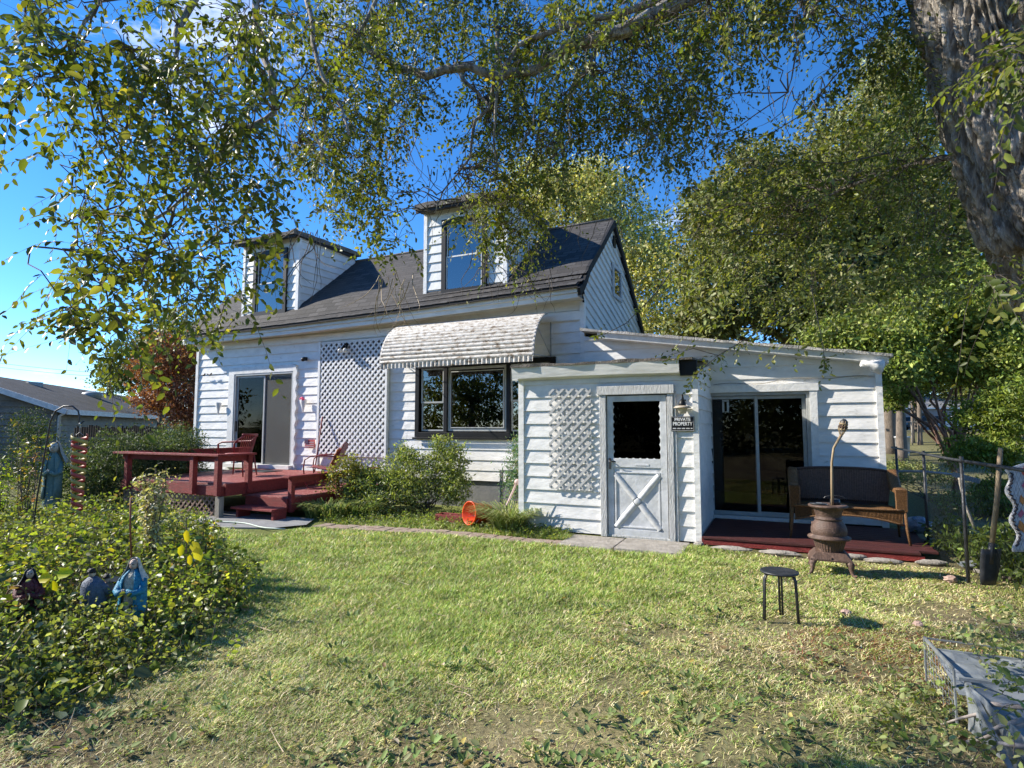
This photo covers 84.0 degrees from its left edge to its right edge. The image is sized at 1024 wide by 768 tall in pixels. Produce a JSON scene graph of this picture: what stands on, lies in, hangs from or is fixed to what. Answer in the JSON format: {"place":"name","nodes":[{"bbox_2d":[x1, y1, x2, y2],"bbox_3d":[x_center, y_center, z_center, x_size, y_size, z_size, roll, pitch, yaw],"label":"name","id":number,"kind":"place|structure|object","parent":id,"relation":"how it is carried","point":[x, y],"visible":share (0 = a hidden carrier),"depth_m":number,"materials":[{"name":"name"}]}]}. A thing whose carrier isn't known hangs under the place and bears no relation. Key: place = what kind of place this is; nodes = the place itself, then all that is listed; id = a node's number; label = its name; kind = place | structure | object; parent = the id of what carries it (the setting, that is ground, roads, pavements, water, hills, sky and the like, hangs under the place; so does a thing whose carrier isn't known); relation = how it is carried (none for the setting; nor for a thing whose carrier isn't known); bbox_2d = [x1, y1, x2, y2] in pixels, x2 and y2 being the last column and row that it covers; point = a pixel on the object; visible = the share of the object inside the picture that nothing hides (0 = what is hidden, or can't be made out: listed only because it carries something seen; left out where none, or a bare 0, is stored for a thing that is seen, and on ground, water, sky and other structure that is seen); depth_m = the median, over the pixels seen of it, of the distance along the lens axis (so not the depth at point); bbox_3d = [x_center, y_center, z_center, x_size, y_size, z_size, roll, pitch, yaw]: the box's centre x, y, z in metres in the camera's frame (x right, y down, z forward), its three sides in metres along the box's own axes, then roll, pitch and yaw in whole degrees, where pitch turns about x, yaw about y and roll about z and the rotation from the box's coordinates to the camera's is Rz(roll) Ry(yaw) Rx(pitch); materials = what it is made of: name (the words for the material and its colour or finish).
{"place":"outdoors","nodes":[
{"label":"outdoors","id":0,"kind":"place"},
{"bbox_2d":[121,507,313,529],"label":"concrete path","id":1,"kind":"structure","parent":0,"point":[263,520],"depth_m":9.13,"materials":[{"name":"concrete"}]},
{"bbox_2d":[195,516,284,529],"bbox_3d":[-4.431,2.157,8.889,2.573,0.021,0.143,-2,-5,29],"label":"garden hose","id":2,"kind":"object","parent":1,"relation":"on","point":[251,524],"visible":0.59,"depth_m":8.62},
{"bbox_2d":[113,447,377,520],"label":"deck","id":3,"kind":"structure","parent":1,"relation":"on","point":[265,492],"depth_m":9.93,"materials":[{"name":"red paint"}]},
{"bbox_2d":[217,434,257,476],"bbox_3d":[-5.352,1.389,11.185,0.607,0.822,0.596,0,-4,5],"label":"patio chair","id":4,"kind":"object","parent":3,"relation":"on","point":[247,441],"visible":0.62,"depth_m":11.09,"materials":[{"name":"red paint"}]},
{"bbox_2d":[239,469,282,472],"bbox_3d":[-5.461,1.878,12.294,0.850,0.013,0.500,-2,-5,25],"label":"door mat","id":5,"kind":"object","parent":3,"relation":"on","point":[262,471],"depth_m":12.32,"materials":[{"name":"black rubber"}]},
{"bbox_2d":[314,416,322,471],"bbox_3d":[-4.174,1.394,12.230,0.027,1.396,0.335,-1,-5,12],"label":"broom handle","id":6,"kind":"object","parent":3,"relation":"on","point":[318,442],"visible":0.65,"depth_m":12.26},
{"bbox_2d":[303,442,348,488],"bbox_3d":[-3.595,1.566,11.038,0.729,0.879,0.606,0,-4,-2],"label":"metal lawn chair","id":7,"kind":"object","parent":3,"relation":"on","point":[344,447],"visible":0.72,"depth_m":10.95,"materials":[{"name":"red paint"}]},
{"bbox_2d":[329,448,340,466],"bbox_3d":[-3.391,1.409,10.957,0.189,0.367,0.306,0,-4,-3],"label":"towel","id":8,"kind":"object","parent":7,"relation":"on","point":[336,454],"visible":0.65,"depth_m":10.88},
{"bbox_2d":[312,523,565,546],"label":"brick path","id":9,"kind":"structure","parent":0,"point":[398,529],"depth_m":8.23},
{"bbox_2d":[0,0,1003,413],"label":"sky","id":10,"kind":"structure","parent":0,"point":[16,274],"materials":[{"name":"blue"}]},
{"bbox_2d":[0,430,1023,767],"bbox_3d":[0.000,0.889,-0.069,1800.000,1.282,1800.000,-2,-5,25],"label":"ground","id":11,"kind":"structure","parent":0,"point":[520,710],"depth_m":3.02,"materials":[{"name":"green plant"}]},
{"bbox_2d":[0,454,19,525],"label":"lime shrub","id":12,"kind":"object","parent":11,"relation":"on","point":[2,501],"visible":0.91,"depth_m":7.75,"materials":[{"name":"green plant"}]},
{"bbox_2d":[12,568,44,621],"bbox_3d":[-3.536,1.547,4.166,0.190,0.401,0.186,3,-5,-35],"label":"kneeling figurine","id":13,"kind":"object","parent":11,"relation":"on","point":[34,584],"visible":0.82,"depth_m":4.14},
{"bbox_2d":[6,418,56,522],"bbox_3d":[-6.288,1.261,7.382,0.593,1.628,0.408,-2,-5,25],"label":"green shrub","id":14,"kind":"object","parent":11,"relation":"on","point":[23,482],"visible":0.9,"depth_m":7.35,"materials":[{"name":"green plant"}]},
{"bbox_2d":[25,452,44,518],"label":"pink stalk","id":15,"kind":"object","parent":11,"relation":"on","point":[33,501],"visible":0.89,"depth_m":7.18,"materials":[{"name":"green plant"}]},
{"bbox_2d":[0,406,75,499],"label":"dark yew","id":16,"kind":"object","parent":11,"relation":"on","point":[22,430],"visible":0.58,"depth_m":11.90,"materials":[{"name":"green plant"}]},
{"bbox_2d":[37,441,69,508],"bbox_3d":[-8.447,1.661,10.481,0.501,1.219,0.420,1,-5,-15],"label":"garden statue","id":17,"kind":"object","parent":11,"relation":"on","point":[53,472],"visible":0.91,"depth_m":10.39,"materials":[{"name":"stone"}]},
{"bbox_2d":[38,568,73,603],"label":"yellow leaf plant","id":18,"kind":"object","parent":11,"relation":"on","point":[44,579],"visible":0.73,"depth_m":3.90,"materials":[{"name":"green plant"}]},
{"bbox_2d":[31,405,84,545],"bbox_3d":[-4.858,1.097,5.997,0.696,1.741,0.121,-1,-5,17],"label":"shepherd hook","id":19,"kind":"object","parent":11,"relation":"on","point":[77,410],"visible":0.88,"depth_m":6.00,"materials":[{"name":"black metal"}]},
{"bbox_2d":[70,423,88,514],"bbox_3d":[-4.571,0.895,5.989,0.174,0.976,0.168,-2,-5,25],"label":"wind spinner","id":20,"kind":"object","parent":19,"relation":"hanging from","point":[81,469],"visible":0.99,"depth_m":5.97,"materials":[{"name":"metal"}]},
{"bbox_2d":[0,377,191,473],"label":"neighbour garage","id":21,"kind":"structure","parent":11,"relation":"on","point":[15,394],"depth_m":20.06,"materials":[{"name":"beige"}]},
{"bbox_2d":[99,573,116,624],"bbox_3d":[-3.079,1.636,4.345,0.244,0.381,0.213,-4,-6,45],"label":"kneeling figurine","id":22,"kind":"object","parent":11,"relation":"on","point":[107,578],"visible":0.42,"depth_m":4.32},
{"bbox_2d":[94,514,140,568],"bbox_3d":[-4.228,1.687,6.048,0.441,0.578,0.353,-2,-5,25],"label":"broad leaf plant","id":23,"kind":"object","parent":11,"relation":"on","point":[116,523],"visible":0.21,"depth_m":6.10,"materials":[{"name":"green plant"}]},
{"bbox_2d":[74,425,165,478],"bbox_3d":[-12.097,2.075,17.684,0.050,1.595,2.783,-2,-5,24],"label":"board fence","id":24,"kind":"object","parent":11,"relation":"on","point":[85,431],"visible":0.26,"depth_m":17.20,"materials":[{"name":"brown wood"}]},
{"bbox_2d":[31,416,215,507],"bbox_3d":[-7.681,1.629,11.741,2.794,1.975,3.433,-2,-5,25],"label":"rounded shrub","id":25,"kind":"object","parent":11,"relation":"on","point":[102,458],"visible":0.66,"depth_m":11.08,"materials":[{"name":"green plant"}]},
{"bbox_2d":[112,557,148,626],"bbox_3d":[-2.721,1.484,4.073,0.224,0.471,0.204,0,-4,0],"label":"praying figurine","id":26,"kind":"object","parent":11,"relation":"on","point":[133,578],"visible":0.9,"depth_m":4.04,"materials":[{"name":"ceramic"}]},
{"bbox_2d":[129,498,131,557],"bbox_3d":[-3.325,1.439,4.951,0.018,0.896,0.088,1,-5,-11],"label":"garden stake","id":27,"kind":"object","parent":11,"relation":"on","point":[130,528],"visible":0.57,"depth_m":4.95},
{"bbox_2d":[0,481,267,739],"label":"garden bed plants","id":28,"kind":"object","parent":11,"relation":"on","point":[73,540],"visible":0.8,"depth_m":4.20,"materials":[{"name":"green plant"}]},
{"bbox_2d":[3,585,30,611],"bbox_3d":[-3.534,1.522,4.057,0.160,0.176,0.158,-2,-5,25],"label":"basket","id":29,"kind":"object","parent":28,"relation":"on","point":[23,601],"visible":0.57,"depth_m":4.04,"materials":[{"name":"wicker"}]},
{"bbox_2d":[79,568,111,620],"bbox_3d":[-3.102,1.554,4.238,0.217,0.381,0.184,-1,-5,15],"label":"kneeling figurine","id":30,"kind":"object","parent":28,"relation":"on","point":[95,585],"visible":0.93,"depth_m":4.18,"materials":[{"name":"ceramic"}]},
{"bbox_2d":[75,301,208,427],"bbox_3d":[-15.697,-0.246,26.180,7.460,7.393,5.158,2,-5,-21],"label":"green tree","id":31,"kind":"object","parent":11,"relation":"on","point":[123,378],"visible":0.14,"depth_m":25.41,"materials":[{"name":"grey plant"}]},
{"bbox_2d":[131,462,180,562],"bbox_3d":[-3.489,1.348,5.529,0.451,1.172,0.381,-2,-5,25],"label":"dried stalk plant","id":32,"kind":"object","parent":11,"relation":"on","point":[149,530],"visible":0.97,"depth_m":5.50,"materials":[{"name":"green plant"}]},
{"bbox_2d":[118,329,198,439],"bbox_3d":[-9.580,0.676,16.009,2.699,4.526,2.180,0,-4,-4],"label":"red maple","id":33,"kind":"object","parent":11,"relation":"on","point":[181,406],"visible":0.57,"depth_m":15.72,"materials":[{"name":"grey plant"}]},
{"bbox_2d":[156,510,184,547],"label":"leafy stalk","id":34,"kind":"object","parent":11,"relation":"on","point":[170,527],"visible":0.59,"depth_m":6.06,"materials":[{"name":"green plant"}]},
{"bbox_2d":[177,517,202,586],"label":"yellow leaf plant","id":35,"kind":"object","parent":11,"relation":"on","point":[197,551],"visible":0.88,"depth_m":4.60,"materials":[{"name":"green plant"}]},
{"bbox_2d":[189,513,222,566],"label":"leafy stalk","id":36,"kind":"object","parent":11,"relation":"on","point":[206,537],"visible":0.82,"depth_m":5.76,"materials":[{"name":"green plant"}]},
{"bbox_2d":[218,556,261,591],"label":"leafy stalk","id":37,"kind":"object","parent":11,"relation":"on","point":[249,575],"visible":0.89,"depth_m":5.01,"materials":[{"name":"green plant"}]},
{"bbox_2d":[297,496,362,519],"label":"daylily clump","id":38,"kind":"object","parent":11,"relation":"on","point":[317,508],"visible":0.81,"depth_m":9.46,"materials":[{"name":"green plant"}]},
{"bbox_2d":[331,498,388,517],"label":"daylily clump","id":39,"kind":"object","parent":11,"relation":"on","point":[356,507],"visible":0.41,"depth_m":9.52,"materials":[{"name":"green plant"}]},
{"bbox_2d":[333,471,402,515],"bbox_3d":[-2.558,1.948,10.021,0.988,0.831,1.590,4,-6,-44],"label":"shrub","id":40,"kind":"object","parent":11,"relation":"on","point":[369,498],"visible":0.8,"depth_m":9.81,"materials":[{"name":"green plant"}]},
{"bbox_2d":[336,433,477,511],"bbox_3d":[-1.841,1.601,10.311,2.634,1.424,1.385,-1,-5,16],"label":"willowy shrub","id":41,"kind":"object","parent":11,"relation":"on","point":[400,482],"visible":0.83,"depth_m":10.12,"materials":[{"name":"green plant"}]},
{"bbox_2d":[317,504,571,539],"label":"wall weeds","id":42,"kind":"object","parent":11,"relation":"on","point":[522,529],"depth_m":8.81,"materials":[{"name":"green plant"}]},
{"bbox_2d":[435,512,462,522],"bbox_3d":[-0.956,2.143,9.084,0.500,0.130,0.225,-2,-5,25],"label":"planter box","id":43,"kind":"object","parent":11,"relation":"on","point":[449,516],"visible":0.38,"depth_m":9.04,"materials":[{"name":"red paint"}]},
{"bbox_2d":[462,501,491,524],"bbox_3d":[-0.511,1.988,8.748,0.370,0.363,0.364,11,-10,-38],"label":"bucket","id":44,"kind":"object","parent":11,"relation":"on","point":[474,518],"visible":0.72,"depth_m":8.72,"materials":[{"name":"orange plastic"}]},
{"bbox_2d":[490,431,517,504],"bbox_3d":[0.099,1.472,9.441,0.830,1.536,0.820,-2,-5,25],"label":"blue green vine","id":45,"kind":"object","parent":11,"relation":"on","point":[514,451],"visible":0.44,"depth_m":9.35,"materials":[{"name":"green plant"}]},
{"bbox_2d":[0,569,1009,767],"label":"lawn weeds","id":46,"kind":"object","parent":11,"relation":"on","point":[436,738],"visible":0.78,"depth_m":2.90,"materials":[{"name":"green plant"}]},
{"bbox_2d":[467,499,549,530],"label":"ornamental grass","id":47,"kind":"object","parent":11,"relation":"on","point":[506,516],"depth_m":8.20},
{"bbox_2d":[500,470,517,507],"bbox_3d":[0.009,1.913,10.131,0.487,0.750,0.060,-2,-5,25],"label":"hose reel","id":48,"kind":"object","parent":11,"relation":"on","point":[501,474],"visible":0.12,"depth_m":10.20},
{"bbox_2d":[0,0,1023,480],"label":"shade tree","id":49,"kind":"object","parent":11,"relation":"on","point":[970,60],"visible":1,"depth_m":4.44,"materials":[{"name":"green plant"}]},
{"bbox_2d":[506,479,517,505],"bbox_3d":[-0.047,1.836,8.827,0.367,0.716,0.095,1,-5,-11],"label":"garden tool","id":50,"kind":"object","parent":11,"relation":"on","point":[514,487],"visible":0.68,"depth_m":8.84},
{"bbox_2d":[21,541,1014,767],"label":"fallen leaves","id":51,"kind":"object","parent":11,"relation":"on","point":[946,764],"depth_m":3.22,"materials":[{"name":"plant"}]},
{"bbox_2d":[179,189,892,542],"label":"house","id":52,"kind":"structure","parent":11,"relation":"on","point":[483,373],"depth_m":10.77,"materials":[{"name":"white"}]},
{"bbox_2d":[223,364,298,469],"bbox_3d":[-5.867,0.808,13.403,2.232,2.460,0.375,-2,-5,25],"label":"sliding door","id":53,"kind":"structure","parent":52,"relation":"in","point":[252,408],"depth_m":13.37,"materials":[{"name":"metal"}]},
{"bbox_2d":[299,397,306,411],"bbox_3d":[-4.676,0.466,12.729,0.200,0.358,0.129,-2,-5,25],"label":"wall planter","id":54,"kind":"object","parent":52,"relation":"attached to","point":[303,401],"visible":1,"depth_m":12.70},
{"bbox_2d":[304,439,314,447],"bbox_3d":[-4.493,1.320,12.630,0.280,0.180,0.035,-2,-5,25],"label":"flag plaque","id":55,"kind":"object","parent":52,"relation":"attached to","point":[309,443],"visible":1,"depth_m":12.62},
{"bbox_2d":[316,337,388,471],"bbox_3d":[-3.435,0.435,12.210,1.890,2.820,0.092,-2,-5,25],"label":"lattice screen","id":56,"kind":"object","parent":52,"relation":"attached to","point":[353,396],"visible":0.84,"depth_m":12.19,"materials":[{"name":"wood"}]},
{"bbox_2d":[338,343,348,352],"bbox_3d":[-3.613,-0.775,12.263,0.240,0.220,0.209,-2,-5,25],"label":"floodlight","id":57,"kind":"object","parent":56,"relation":"attached to","point":[344,347],"visible":1,"depth_m":12.22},
{"bbox_2d":[412,356,555,439],"bbox_3d":[-0.521,0.316,11.071,3.100,1.520,0.430,-2,-5,25],"label":"picture window","id":58,"kind":"structure","parent":52,"relation":"in","point":[470,397],"depth_m":11.09,"materials":[{"name":"metal"}]},
{"bbox_2d":[549,388,591,490],"bbox_3d":[0.834,0.791,8.196,0.640,1.450,0.014,-2,-5,25],"label":"lattice trellis","id":59,"kind":"object","parent":52,"relation":"attached to","point":[571,437],"visible":1,"depth_m":8.19,"materials":[{"name":"wood"}]},
{"bbox_2d":[612,262,622,302],"bbox_3d":[2.289,-2.191,12.363,0.035,0.720,0.740,-2,-5,25],"label":"gable window","id":60,"kind":"structure","parent":52,"relation":"in","point":[615,268],"depth_m":12.35,"materials":[{"name":"white wood"}]},
{"bbox_2d":[607,395,668,538],"bbox_3d":[1.708,1.116,7.797,0.820,1.920,0.094,-2,-5,25],"label":"storm door","id":61,"kind":"structure","parent":52,"relation":"in","point":[638,504],"depth_m":7.81,"materials":[{"name":"paint"}]},
{"bbox_2d":[673,394,690,413],"bbox_3d":[2.244,0.260,7.496,0.230,0.271,0.232,-2,-5,25],"label":"wall lantern","id":62,"kind":"object","parent":52,"relation":"attached to","point":[682,407],"depth_m":7.45,"materials":[{"name":"beige metal"}]},
{"bbox_2d":[671,416,694,430],"bbox_3d":[2.266,0.528,7.559,0.300,0.195,0.012,-2,-5,25],"label":"property sign","id":63,"kind":"object","parent":52,"relation":"attached to","point":[682,423],"visible":1,"depth_m":7.56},
{"bbox_2d":[710,383,819,523],"bbox_3d":[3.815,1.052,8.780,1.680,2.080,0.240,-2,-5,25],"label":"sliding door","id":64,"kind":"structure","parent":52,"relation":"in","point":[808,391],"depth_m":8.71,"materials":[{"name":"glass"}]},
{"bbox_2d":[713,375,872,384],"bbox_3d":[4.223,-0.053,8.653,2.201,0.085,0.029,-2,-5,25],"label":"cable","id":65,"kind":"object","parent":52,"relation":"on","point":[791,378],"visible":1,"depth_m":8.64,"materials":[{"name":"grey plastic"}]},
{"bbox_2d":[860,359,884,374],"bbox_3d":[5.075,-0.267,8.038,0.261,0.224,0.224,11,-2,11],"label":"horn fixture","id":66,"kind":"object","parent":52,"relation":"attached to","point":[876,366],"visible":1,"depth_m":7.98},
{"bbox_2d":[493,145,689,334],"bbox_3d":[3.779,-3.243,22.994,10.551,13.418,6.389,-2,-5,25],"label":"yellowing tree","id":67,"kind":"object","parent":11,"relation":"on","point":[641,268],"visible":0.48,"depth_m":22.18,"materials":[{"name":"green plant"}]},
{"bbox_2d":[711,545,753,551],"bbox_3d":[2.695,2.026,6.990,0.513,0.077,0.125,-2,-5,24],"label":"edging stone","id":68,"kind":"object","parent":11,"relation":"on","point":[733,548],"visible":0.79,"depth_m":6.95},
{"bbox_2d":[760,566,799,623],"bbox_3d":[2.112,1.663,4.483,0.284,0.377,0.284,-2,-5,25],"label":"stool","id":69,"kind":"object","parent":11,"relation":"on","point":[780,573],"visible":1,"depth_m":4.48,"materials":[{"name":"black metal"}]},
{"bbox_2d":[759,549,801,556],"bbox_3d":[3.185,2.007,6.745,0.488,0.076,0.116,-2,-5,23],"label":"edging stone","id":70,"kind":"object","parent":11,"relation":"on","point":[781,553],"visible":0.98,"depth_m":6.71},
{"bbox_2d":[702,518,938,560],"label":"deck","id":71,"kind":"structure","parent":11,"relation":"on","point":[871,542],"depth_m":7.21,"materials":[{"name":"red paint"}]},
{"bbox_2d":[787,466,911,545],"bbox_3d":[4.293,1.529,7.360,1.308,0.882,0.723,-2,-5,25],"label":"wicker loveseat","id":72,"kind":"object","parent":71,"relation":"on","point":[864,492],"visible":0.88,"depth_m":7.45,"materials":[{"name":"wicker"}]},
{"bbox_2d":[903,516,931,533],"bbox_3d":[5.424,1.883,7.604,0.294,0.241,0.320,2,-5,-26],"label":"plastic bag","id":73,"kind":"object","parent":71,"relation":"on","point":[912,523],"visible":0.59,"depth_m":7.53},
{"bbox_2d":[653,86,990,347],"bbox_3d":[9.032,-2.895,15.430,10.352,11.556,6.384,0,-4,2],"label":"leafy tree","id":74,"kind":"object","parent":11,"relation":"on","point":[728,333],"visible":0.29,"depth_m":14.69,"materials":[{"name":"green plant"}]},
{"bbox_2d":[806,502,856,579],"bbox_3d":[3.322,1.620,5.957,0.450,0.714,0.450,-2,-5,25],"label":"potbelly stove","id":75,"kind":"object","parent":11,"relation":"on","point":[829,536],"visible":0.99,"depth_m":5.84,"materials":[{"name":"metal"}]},
{"bbox_2d":[830,419,847,504],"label":"dried plant stalk","id":76,"kind":"object","parent":75,"relation":"on","point":[843,425],"visible":1,"depth_m":5.98,"materials":[{"name":"beige plant"}]},
{"bbox_2d":[848,553,866,559],"bbox_3d":[3.930,1.992,6.552,0.293,0.077,0.117,-1,-5,13],"label":"edging stone","id":77,"kind":"object","parent":11,"relation":"on","point":[857,556],"visible":0.58,"depth_m":6.51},
{"bbox_2d":[863,557,903,564],"bbox_3d":[4.144,1.976,6.345,0.400,0.078,0.127,-1,-5,17],"label":"edging stone","id":78,"kind":"object","parent":11,"relation":"on","point":[878,560],"visible":0.88,"depth_m":6.31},
{"bbox_2d":[824,25,959,453],"bbox_3d":[17.399,-6.428,25.612,7.906,19.554,5.336,0,-4,-3],"label":"pale tree","id":79,"kind":"object","parent":11,"relation":"on","point":[890,423],"visible":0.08,"depth_m":25.75,"materials":[{"name":"green plant"}]},
{"bbox_2d":[789,248,1023,493],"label":"maple tree","id":80,"kind":"object","parent":11,"relation":"on","point":[913,364],"visible":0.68,"depth_m":11.70,"materials":[{"name":"green plant"}]},
{"bbox_2d":[906,416,940,429],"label":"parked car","id":81,"kind":"object","parent":11,"relation":"on","point":[908,423],"visible":0.2,"depth_m":57.31,"materials":[{"name":"metal"}]},
{"bbox_2d":[896,341,957,460],"bbox_3d":[16.462,-0.850,24.945,6.666,8.697,7.476,4,-6,-43],"label":"yard tree","id":82,"kind":"object","parent":11,"relation":"on","point":[901,435],"depth_m":23.85,"materials":[{"name":"grey plant"}]},
{"bbox_2d":[905,340,952,442],"bbox_3d":[22.062,-0.472,31.827,6.915,7.867,6.285,-2,-5,25],"label":"yard tree","id":83,"kind":"object","parent":11,"relation":"on","point":[912,418],"depth_m":30.94,"materials":[{"name":"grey plant"}]},
{"bbox_2d":[916,347,947,444],"bbox_3d":[21.639,-0.267,31.446,7.495,7.546,7.388,1,-5,-14],"label":"yard tree","id":84,"kind":"object","parent":11,"relation":"on","point":[919,430],"depth_m":29.94,"materials":[{"name":"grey plant"}]},
{"bbox_2d":[915,559,948,565],"bbox_3d":[4.621,1.970,6.263,0.352,0.077,0.124,-1,-4,8],"label":"edging stone","id":85,"kind":"object","parent":11,"relation":"on","point":[928,562],"visible":0.99,"depth_m":6.23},
{"bbox_2d":[914,387,950,430],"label":"street tree","id":86,"kind":"object","parent":11,"relation":"on","point":[915,413],"depth_m":43.92,"materials":[{"name":"grey plant"}]},
{"bbox_2d":[842,599,1023,767],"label":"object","id":87,"kind":"object","parent":11,"relation":"on","point":[998,745],"visible":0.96,"depth_m":2.76,"materials":[{"name":"green plant"}]},
{"bbox_2d":[905,396,978,429],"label":"street house","id":88,"kind":"structure","parent":11,"relation":"on","point":[932,410],"depth_m":74.19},
{"bbox_2d":[921,392,965,402],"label":"distant tree","id":89,"kind":"object","parent":11,"relation":"on","point":[927,395],"visible":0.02,"depth_m":77.56,"materials":[{"name":"green plant"}]},
{"bbox_2d":[886,454,1010,515],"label":"perennials","id":90,"kind":"object","parent":11,"relation":"on","point":[890,465],"visible":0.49,"depth_m":12.15,"materials":[{"name":"green plant"}]},
{"bbox_2d":[943,575,957,583],"bbox_3d":[4.295,1.912,5.572,0.116,0.082,0.100,-2,-5,25],"label":"garden rock","id":91,"kind":"object","parent":11,"relation":"on","point":[952,579],"visible":0.96,"depth_m":5.55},
{"bbox_2d":[920,383,987,431],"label":"street tree","id":92,"kind":"object","parent":11,"relation":"on","point":[939,392],"depth_m":40.88,"materials":[{"name":"green plant"}]},
{"bbox_2d":[891,446,1023,621],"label":"wire fence","id":93,"kind":"object","parent":11,"relation":"on","point":[961,461],"visible":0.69,"depth_m":5.58,"materials":[{"name":"black metal"}]},
{"bbox_2d":[898,470,980,483],"bbox_3d":[6.472,1.425,8.828,1.231,0.161,0.232,-3,-5,35],"label":"horizontal pole","id":94,"kind":"object","parent":93,"relation":"attached to","point":[965,477],"visible":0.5,"depth_m":8.69,"materials":[{"name":"metal"}]},
{"bbox_2d":[980,448,1002,584],"bbox_3d":[4.010,1.106,4.765,0.210,1.141,0.086,-2,-5,25],"label":"garden spade","id":95,"kind":"object","parent":93,"relation":"attached to","point":[989,568],"visible":1,"depth_m":4.74,"materials":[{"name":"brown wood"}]},
{"bbox_2d":[1004,463,1023,551],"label":"woven rug","id":96,"kind":"object","parent":93,"relation":"hanging from","point":[1008,490],"visible":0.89,"depth_m":4.39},
{"bbox_2d":[911,417,1004,444],"bbox_3d":[22.500,2.569,29.981,10.570,1.790,0.064,0,-4,0],"label":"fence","id":97,"kind":"object","parent":11,"relation":"on","point":[912,432],"visible":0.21,"depth_m":29.97,"materials":[{"name":"grey wood"}]},
{"bbox_2d":[911,508,1023,590],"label":"dark shrub","id":98,"kind":"object","parent":11,"relation":"on","point":[982,544],"visible":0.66,"depth_m":5.79,"materials":[{"name":"green plant"}]},
{"bbox_2d":[958,478,976,529],"bbox_3d":[4.954,1.302,6.199,0.048,0.547,0.190,1,-4,-6],"label":"leaning pole","id":99,"kind":"object","parent":98,"relation":"on","point":[971,518],"visible":0.38,"depth_m":6.16,"materials":[{"name":"grey wood"}]},
{"bbox_2d":[923,636,1023,767],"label":"metal cage","id":100,"kind":"object","parent":11,"relation":"on","point":[964,669],"visible":0.8,"depth_m":2.88,"materials":[{"name":"metal"}]},
{"bbox_2d":[933,380,1018,411],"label":"distant tree","id":101,"kind":"object","parent":11,"relation":"on","point":[965,394],"visible":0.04,"depth_m":34.89,"materials":[{"name":"green plant"}]},
{"bbox_2d":[932,369,1023,517],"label":"yellow green shrub","id":102,"kind":"object","parent":11,"relation":"on","point":[997,426],"visible":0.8,"depth_m":10.17,"materials":[{"name":"green plant"}]},
{"bbox_3d":[-2.802,2.035,10.463,0.400,0.560,0.350,-2,-5,25],"label":"plant pot","id":103,"kind":"object","parent":11,"relation":"on","visible":0},
{"bbox_2d":[315,450,375,498],"bbox_3d":[-2.965,1.736,10.258,1.092,1.140,0.796,1,-5,-13],"label":"potted plant","id":104,"kind":"object","parent":103,"relation":"in","point":[353,465],"visible":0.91,"depth_m":10.19,"materials":[{"name":"green plant"}]},
{"bbox_2d":[557,534,689,555],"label":"stone path","id":105,"kind":"structure","parent":0,"point":[641,545],"depth_m":7.25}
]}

